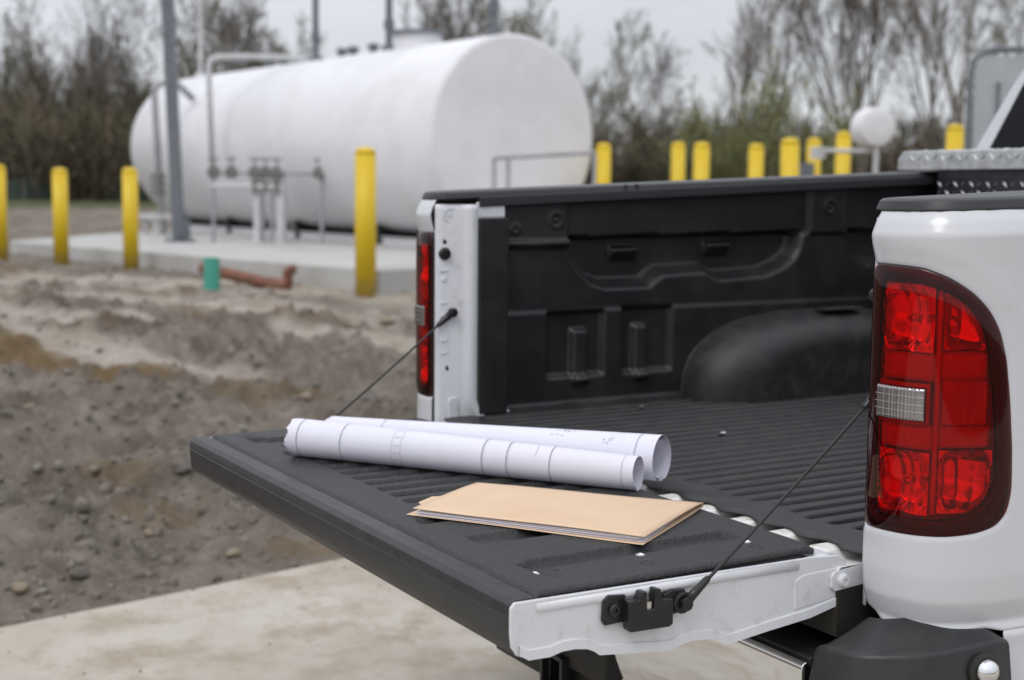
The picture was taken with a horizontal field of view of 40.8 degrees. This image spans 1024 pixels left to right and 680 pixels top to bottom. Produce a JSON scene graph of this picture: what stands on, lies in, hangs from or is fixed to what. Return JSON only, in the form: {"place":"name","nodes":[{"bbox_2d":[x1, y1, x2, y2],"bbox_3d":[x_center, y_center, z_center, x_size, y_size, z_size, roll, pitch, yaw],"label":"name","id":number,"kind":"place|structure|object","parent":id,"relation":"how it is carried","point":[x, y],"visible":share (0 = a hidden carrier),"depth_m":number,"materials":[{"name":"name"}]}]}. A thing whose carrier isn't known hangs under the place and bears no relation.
{"place":"outdoors","nodes":[
{"label":"outdoors","id":0,"kind":"place"},
{"bbox_2d":[0,199,417,626],"bbox_3d":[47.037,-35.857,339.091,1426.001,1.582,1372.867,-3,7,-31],"label":"ground","id":1,"kind":"structure","parent":0,"point":[33,219],"depth_m":9.15,"materials":[{"name":"soil"}]},
{"bbox_2d":[0,165,7,261],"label":"bollard","id":2,"kind":"object","parent":1,"relation":"on","point":[3,232],"visible":0.86,"depth_m":17.60,"materials":[{"name":"yellow metal"}]},
{"bbox_2d":[11,582,28,594],"bbox_3d":[-1.898,0.959,5.303,0.065,0.047,0.078,-1,6,-14],"label":"stone","id":3,"kind":"object","parent":1,"relation":"on","point":[19,588],"visible":1,"depth_m":5.28,"materials":[{"name":"beige stone"}]},
{"bbox_2d":[0,5,44,111],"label":"tree","id":4,"kind":"object","parent":1,"relation":"on","point":[15,70],"visible":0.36,"depth_m":68.25,"materials":[{"name":"grey plant"}]},
{"bbox_2d":[23,403,35,407],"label":"stone","id":5,"kind":"object","parent":1,"relation":"on","point":[30,405],"visible":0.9,"depth_m":8.48,"materials":[{"name":"grey stone"}]},
{"bbox_2d":[0,56,60,106],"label":"tree","id":6,"kind":"object","parent":1,"relation":"on","point":[35,75],"visible":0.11,"depth_m":74.62,"materials":[{"name":"grey plant"}]},
{"bbox_2d":[0,0,107,120],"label":"tree","id":7,"kind":"object","parent":1,"relation":"on","point":[28,42],"visible":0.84,"depth_m":61.11,"materials":[{"name":"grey plant"}]},
{"bbox_2d":[46,85,73,125],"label":"tree","id":8,"kind":"object","parent":1,"relation":"on","point":[59,100],"visible":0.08,"depth_m":68.80,"materials":[{"name":"grey plant"}]},
{"bbox_2d":[52,167,69,264],"bbox_3d":[-5.851,-1.592,17.823,0.194,1.280,0.194,-3,8,-31],"label":"bollard","id":9,"kind":"object","parent":1,"relation":"on","point":[60,214],"visible":0.93,"depth_m":17.75,"materials":[{"name":"yellow metal"}]},
{"bbox_2d":[44,40,91,124],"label":"tree","id":10,"kind":"object","parent":1,"relation":"on","point":[73,53],"visible":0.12,"depth_m":67.74,"materials":[{"name":"grey plant"}]},
{"bbox_2d":[6,178,150,200],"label":"silt fence","id":11,"kind":"object","parent":1,"relation":"on","point":[20,188],"visible":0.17,"depth_m":46.50,"materials":[{"name":"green fabric"}]},
{"bbox_2d":[68,566,89,580],"bbox_3d":[-1.736,0.936,5.503,0.083,0.061,0.076,3,7,18],"label":"stone","id":12,"kind":"object","parent":1,"relation":"on","point":[78,573],"visible":1,"depth_m":5.48,"materials":[{"name":"grey stone"}]},
{"bbox_2d":[52,0,147,160],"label":"tree","id":13,"kind":"object","parent":1,"relation":"on","point":[93,54],"visible":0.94,"depth_m":56.45,"materials":[{"name":"grey plant"}]},
{"bbox_2d":[59,26,147,123],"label":"tree","id":14,"kind":"object","parent":1,"relation":"on","point":[82,84],"visible":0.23,"depth_m":62.62,"materials":[{"name":"grey plant"}]},
{"bbox_2d":[68,0,180,122],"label":"tree","id":15,"kind":"object","parent":1,"relation":"on","point":[118,54],"visible":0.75,"depth_m":58.91,"materials":[{"name":"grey plant"}]},
{"bbox_2d":[122,167,138,269],"bbox_3d":[-4.753,-1.504,17.133,0.190,1.290,0.190,-3,8,-31],"label":"bollard","id":16,"kind":"object","parent":1,"relation":"on","point":[130,218],"visible":0.95,"depth_m":17.06,"materials":[{"name":"yellow metal"}]},
{"bbox_2d":[110,58,159,109],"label":"tree","id":17,"kind":"object","parent":1,"relation":"on","point":[131,88],"visible":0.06,"depth_m":71.21,"materials":[{"name":"grey plant"}]},
{"bbox_2d":[142,528,153,536],"bbox_3d":[-1.597,0.848,6.047,0.054,0.037,0.046,2,6,10],"label":"stone","id":18,"kind":"object","parent":1,"relation":"on","point":[147,532],"visible":1,"depth_m":6.03,"materials":[{"name":"beige stone"}]},
{"bbox_2d":[172,459,192,474],"bbox_3d":[-1.694,0.654,7.078,0.121,0.084,0.105,4,7,26],"label":"stone","id":19,"kind":"object","parent":1,"relation":"on","point":[181,466],"visible":0.96,"depth_m":7.04,"materials":[{"name":"grey stone"}]},
{"bbox_2d":[177,51,195,78],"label":"tree","id":20,"kind":"object","parent":1,"relation":"on","point":[182,69],"visible":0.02,"depth_m":82.02,"materials":[{"name":"grey plant"}]},
{"bbox_2d":[149,0,247,78],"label":"tree","id":21,"kind":"object","parent":1,"relation":"on","point":[193,68],"visible":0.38,"depth_m":64.64,"materials":[{"name":"grey plant"}]},
{"bbox_2d":[177,39,224,79],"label":"tree","id":22,"kind":"object","parent":1,"relation":"on","point":[188,60],"visible":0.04,"depth_m":79.67,"materials":[{"name":"grey plant"}]},
{"bbox_2d":[0,264,416,626],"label":"dirt clods","id":23,"kind":"object","parent":1,"relation":"on","point":[80,505],"visible":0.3,"depth_m":6.80,"materials":[{"name":"soil"}]},
{"bbox_2d":[203,257,219,289],"bbox_3d":[-3.127,-0.691,14.319,0.164,0.330,0.164,-3,7,-31],"label":"pipe stub","id":24,"kind":"object","parent":1,"relation":"on","point":[211,273],"visible":1,"depth_m":14.25,"materials":[{"name":"teal plastic"}]},
{"bbox_2d":[10,226,415,293],"bbox_3d":[-3.855,-1.448,22.630,15.072,0.450,9.378,6,8,41],"label":"concrete pad","id":25,"kind":"object","parent":1,"relation":"on","point":[327,263],"visible":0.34,"depth_m":17.53,"materials":[{"name":"grey concrete"}]},
{"bbox_2d":[161,0,195,242],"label":"steel pole","id":26,"kind":"object","parent":25,"relation":"on","point":[180,228],"visible":1,"depth_m":20.56,"materials":[{"name":"grey metal"}]},
{"bbox_2d":[207,158,324,243],"bbox_3d":[-3.681,-2.100,20.722,1.806,1.265,0.288,1,6,7],"label":"valve manifold","id":27,"kind":"object","parent":25,"relation":"on","point":[258,185],"visible":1,"depth_m":20.64,"materials":[{"name":"white paint"}]},
{"bbox_2d":[131,0,591,246],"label":"storage tank","id":28,"kind":"object","parent":25,"relation":"on","point":[421,111],"visible":0.83,"depth_m":19.89,"materials":[{"name":"white metal"}]},
{"bbox_2d":[492,150,596,187],"bbox_3d":[0.396,-1.694,17.079,1.296,1.328,0.056,0,6,-1],"label":"guard rail","id":29,"kind":"object","parent":25,"relation":"on","point":[507,158],"visible":0.41,"depth_m":17.00,"materials":[{"name":"grey metal"}]},
{"bbox_2d":[146,0,287,88],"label":"tree","id":30,"kind":"object","parent":1,"relation":"on","point":[251,22],"visible":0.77,"depth_m":58.48,"materials":[{"name":"grey plant"}]},
{"bbox_2d":[226,548,241,558],"bbox_3d":[-1.206,0.924,5.941,0.056,0.042,0.076,6,9,43],"label":"stone","id":31,"kind":"object","parent":1,"relation":"on","point":[233,553],"visible":1,"depth_m":5.92,"materials":[{"name":"beige stone"}]},
{"bbox_2d":[198,262,291,289],"bbox_3d":[-2.884,-0.666,14.775,1.229,0.300,0.160,4,7,30],"label":"drain pipe","id":32,"kind":"object","parent":1,"relation":"on","point":[247,278],"visible":0.77,"depth_m":14.65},
{"bbox_2d":[196,0,305,74],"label":"tree","id":33,"kind":"object","parent":1,"relation":"on","point":[225,22],"visible":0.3,"depth_m":59.53,"materials":[{"name":"grey plant"}]},
{"bbox_2d":[238,41,287,69],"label":"tree","id":34,"kind":"object","parent":1,"relation":"on","point":[284,46],"visible":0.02,"depth_m":79.42,"materials":[{"name":"grey plant"}]},
{"bbox_2d":[250,11,329,68],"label":"tree","id":35,"kind":"object","parent":1,"relation":"on","point":[300,23],"visible":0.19,"depth_m":63.12,"materials":[{"name":"grey plant"}]},
{"bbox_2d":[283,264,296,283],"bbox_3d":[-2.397,-0.712,14.801,0.137,0.219,0.114,2,6,13],"label":"pipe elbow","id":36,"kind":"object","parent":1,"relation":"on","point":[290,270],"visible":0.83,"depth_m":14.76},
{"bbox_2d":[297,392,312,400],"bbox_3d":[-1.368,0.377,9.119,0.101,0.068,0.116,1,6,0],"label":"stone","id":37,"kind":"object","parent":1,"relation":"on","point":[307,396],"visible":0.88,"depth_m":9.07,"materials":[{"name":"beige stone"}]},
{"bbox_2d":[355,147,375,297],"bbox_3d":[-1.484,-1.192,13.931,0.214,1.520,0.214,-3,7,-31],"label":"bollard","id":38,"kind":"object","parent":1,"relation":"on","point":[365,222],"visible":1,"depth_m":13.85,"materials":[{"name":"yellow metal"}]},
{"bbox_2d":[365,391,380,402],"bbox_3d":[-0.953,0.394,9.244,0.134,0.097,0.154,-2,7,-22],"label":"stone","id":39,"kind":"object","parent":1,"relation":"on","point":[370,395],"visible":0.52,"depth_m":9.21,"materials":[{"name":"grey stone"}]},
{"bbox_2d":[378,317,395,322],"bbox_3d":[-1.163,-0.182,12.684,0.162,0.057,0.248,-3,7,-28],"label":"stone","id":40,"kind":"object","parent":1,"relation":"on","point":[386,320],"visible":1,"depth_m":12.62,"materials":[{"name":"beige stone"}]},
{"bbox_2d":[397,0,509,41],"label":"tree","id":41,"kind":"object","parent":1,"relation":"on","point":[451,35],"visible":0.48,"depth_m":57.67,"materials":[{"name":"grey plant"}]},
{"bbox_2d":[0,36,972,201],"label":"undergrowth","id":42,"kind":"object","parent":1,"relation":"on","point":[34,147],"visible":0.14,"depth_m":48.08,"materials":[{"name":"plant"}]},
{"bbox_2d":[474,0,556,45],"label":"tree","id":43,"kind":"object","parent":1,"relation":"on","point":[485,1],"visible":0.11,"depth_m":65.78,"materials":[{"name":"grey plant"}]},
{"bbox_2d":[475,0,653,156],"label":"tree","id":44,"kind":"object","parent":1,"relation":"on","point":[622,93],"visible":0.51,"depth_m":48.94,"materials":[{"name":"grey plant"}]},
{"bbox_2d":[568,56,617,144],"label":"tree","id":45,"kind":"object","parent":1,"relation":"on","point":[594,87],"visible":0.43,"depth_m":66.06,"materials":[{"name":"grey plant"}]},
{"bbox_2d":[586,79,619,134],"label":"tree","id":46,"kind":"object","parent":1,"relation":"on","point":[593,117],"visible":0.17,"depth_m":65.70,"materials":[{"name":"grey plant"}]},
{"bbox_2d":[596,143,610,183],"bbox_3d":[1.278,-2.020,19.343,0.210,1.500,0.210,-3,7,-31],"label":"bollard","id":47,"kind":"object","parent":1,"relation":"on","point":[603,151],"visible":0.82,"depth_m":19.21,"materials":[{"name":"yellow metal"}]},
{"bbox_2d":[617,105,656,137],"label":"tree","id":48,"kind":"object","parent":1,"relation":"on","point":[633,119],"visible":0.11,"depth_m":86.33,"materials":[{"name":"grey plant"}]},
{"bbox_2d":[606,30,691,181],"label":"tree","id":49,"kind":"object","parent":1,"relation":"on","point":[664,68],"visible":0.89,"depth_m":50.59,"materials":[{"name":"grey plant"}]},
{"bbox_2d":[671,142,684,180],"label":"bollard","id":50,"kind":"object","parent":1,"relation":"on","point":[677,161],"visible":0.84,"depth_m":20.57,"materials":[{"name":"yellow metal"}]},
{"bbox_2d":[674,107,712,148],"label":"tree","id":51,"kind":"object","parent":1,"relation":"on","point":[690,123],"visible":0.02,"depth_m":61.59,"materials":[{"name":"grey plant"}]},
{"bbox_2d":[693,142,709,179],"bbox_3d":[2.483,-1.754,18.147,0.210,1.706,0.210,-2,7,-31],"label":"bollard","id":52,"kind":"object","parent":1,"relation":"on","point":[701,163],"visible":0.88,"depth_m":18.00,"materials":[{"name":"yellow metal"}]},
{"bbox_2d":[637,97,783,179],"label":"leafing shrub","id":53,"kind":"object","parent":1,"relation":"on","point":[687,175],"visible":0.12,"depth_m":42.38,"materials":[{"name":"green plant"}]},
{"bbox_2d":[708,92,749,131],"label":"tree","id":54,"kind":"object","parent":1,"relation":"on","point":[725,113],"visible":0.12,"depth_m":73.13,"materials":[{"name":"grey plant"}]},
{"bbox_2d":[709,0,791,136],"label":"tree","id":55,"kind":"object","parent":1,"relation":"on","point":[749,72],"visible":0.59,"depth_m":58.87,"materials":[{"name":"grey plant"}]},
{"bbox_2d":[748,143,763,177],"bbox_3d":[3.416,-1.895,19.333,0.210,1.725,0.210,-4,8,-30],"label":"bollard","id":56,"kind":"object","parent":1,"relation":"on","point":[756,160],"visible":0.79,"depth_m":19.18,"materials":[{"name":"yellow metal"}]},
{"bbox_2d":[659,45,878,177],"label":"leafing shrub","id":57,"kind":"object","parent":1,"relation":"on","point":[806,138],"visible":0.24,"depth_m":40.78,"materials":[{"name":"green plant"}]},
{"bbox_2d":[698,0,845,172],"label":"tree","id":58,"kind":"object","parent":1,"relation":"on","point":[769,38],"visible":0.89,"depth_m":46.41,"materials":[{"name":"grey plant"}]},
{"bbox_2d":[670,49,892,178],"bbox_3d":[7.192,-5.642,39.531,6.207,5.339,6.279,-3,7,-31],"label":"leafing shrub","id":59,"kind":"object","parent":1,"relation":"on","point":[737,170],"visible":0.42,"depth_m":38.91,"materials":[{"name":"green plant"}]},
{"bbox_2d":[780,137,799,175],"bbox_3d":[3.252,-1.426,16.147,0.214,1.887,0.214,-4,7,-30],"label":"bollard","id":60,"kind":"object","parent":1,"relation":"on","point":[789,156],"visible":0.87,"depth_m":15.98,"materials":[{"name":"yellow metal"}]},
{"bbox_2d":[780,162,814,175],"bbox_3d":[4.215,-1.868,20.410,0.350,1.520,0.350,-3,7,-31],"label":"meter box","id":61,"kind":"object","parent":1,"relation":"on","point":[806,168],"visible":0.1,"depth_m":20.20,"materials":[{"name":"metal"}]},
{"bbox_2d":[788,113,822,137],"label":"tree","id":62,"kind":"object","parent":1,"relation":"on","point":[806,124],"visible":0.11,"depth_m":85.08,"materials":[{"name":"grey plant"}]},
{"bbox_2d":[806,138,820,174],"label":"bollard","id":63,"kind":"object","parent":1,"relation":"on","point":[813,142],"visible":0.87,"depth_m":20.56,"materials":[{"name":"yellow metal"}]},
{"bbox_2d":[835,131,850,173],"bbox_3d":[4.636,-1.956,19.365,0.210,1.948,0.210,-2,7,-31],"label":"bollard","id":64,"kind":"object","parent":1,"relation":"on","point":[842,160],"visible":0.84,"depth_m":19.22,"materials":[{"name":"yellow metal"}]},
{"bbox_2d":[761,0,931,172],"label":"tree","id":65,"kind":"object","parent":1,"relation":"on","point":[852,6],"visible":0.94,"depth_m":45.58,"materials":[{"name":"grey plant"}]},
{"bbox_2d":[810,107,894,172],"bbox_3d":[4.465,-1.956,18.108,1.074,2.202,0.342,-1,6,-13],"label":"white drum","id":66,"kind":"object","parent":1,"relation":"on","point":[872,127],"visible":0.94,"depth_m":17.96,"materials":[{"name":"paint"}]},
{"bbox_2d":[892,96,954,148],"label":"tree","id":67,"kind":"object","parent":1,"relation":"on","point":[941,116],"visible":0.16,"depth_m":71.65,"materials":[{"name":"grey plant"}]},
{"bbox_2d":[875,0,1014,150],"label":"tree","id":68,"kind":"object","parent":1,"relation":"on","point":[930,123],"visible":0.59,"depth_m":50.37,"materials":[{"name":"grey plant"}]},
{"bbox_2d":[946,124,963,149],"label":"bollard","id":69,"kind":"object","parent":1,"relation":"on","point":[954,136],"visible":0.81,"depth_m":16.93,"materials":[{"name":"yellow metal"}]},
{"bbox_2d":[888,0,1023,149],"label":"tree","id":70,"kind":"object","parent":1,"relation":"on","point":[954,98],"visible":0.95,"depth_m":42.01,"materials":[{"name":"grey plant"}]},
{"bbox_2d":[952,80,973,144],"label":"tree","id":71,"kind":"object","parent":1,"relation":"on","point":[965,109],"visible":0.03,"depth_m":68.97,"materials":[{"name":"grey plant"}]},
{"bbox_2d":[950,0,1023,67],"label":"tree","id":72,"kind":"object","parent":1,"relation":"on","point":[1004,34],"visible":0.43,"depth_m":54.64,"materials":[{"name":"grey plant"}]},
{"bbox_2d":[964,46,1023,149],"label":"framed panel","id":73,"kind":"object","parent":1,"relation":"on","point":[996,78],"visible":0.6,"depth_m":14.99,"materials":[{"name":"metal"}]},
{"bbox_2d":[0,558,539,679],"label":"concrete drive","id":74,"kind":"structure","parent":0,"point":[323,628],"depth_m":4.86,"materials":[{"name":"beige concrete"}]},
{"bbox_2d":[1,560,453,673],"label":"drive grit","id":75,"kind":"object","parent":74,"relation":"on","point":[187,617],"visible":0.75,"depth_m":5.17,"materials":[{"name":"grey gravel"}]},
{"bbox_2d":[190,70,1023,679],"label":"pickup truck","id":76,"kind":"object","parent":74,"relation":"on","point":[818,380],"visible":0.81,"depth_m":2.82,"materials":[{"name":"white paint"}]},
{"bbox_2d":[284,418,643,490],"bbox_3d":[-0.126,0.248,3.034,0.852,0.088,0.088,3,7,24],"label":"blueprint roll","id":77,"kind":"object","parent":76,"relation":"on","point":[374,445],"visible":1,"depth_m":3.00,"materials":[{"name":"white paper"}]},
{"bbox_2d":[325,416,670,480],"bbox_3d":[-0.068,0.227,3.165,0.890,0.100,0.100,4,7,28],"label":"blueprint roll","id":78,"kind":"object","parent":76,"relation":"on","point":[653,451],"visible":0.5,"depth_m":3.03,"materials":[{"name":"white paper"}]},
{"bbox_2d":[406,482,703,544],"bbox_3d":[0.085,0.325,2.676,0.496,0.016,0.330,4,7,25],"label":"manila folder","id":79,"kind":"object","parent":76,"relation":"on","point":[629,519],"visible":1,"depth_m":2.62,"materials":[{"name":"beige paper"}]},
{"bbox_2d":[898,148,1023,194],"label":"tool chest","id":80,"kind":"object","parent":76,"relation":"attached to","point":[978,170],"visible":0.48,"depth_m":4.54,"materials":[{"name":"metal"}]},
{"bbox_2d":[0,0,1023,160],"label":"sky","id":81,"kind":"structure","parent":0,"point":[359,23],"materials":[{"name":"white"}]}
]}

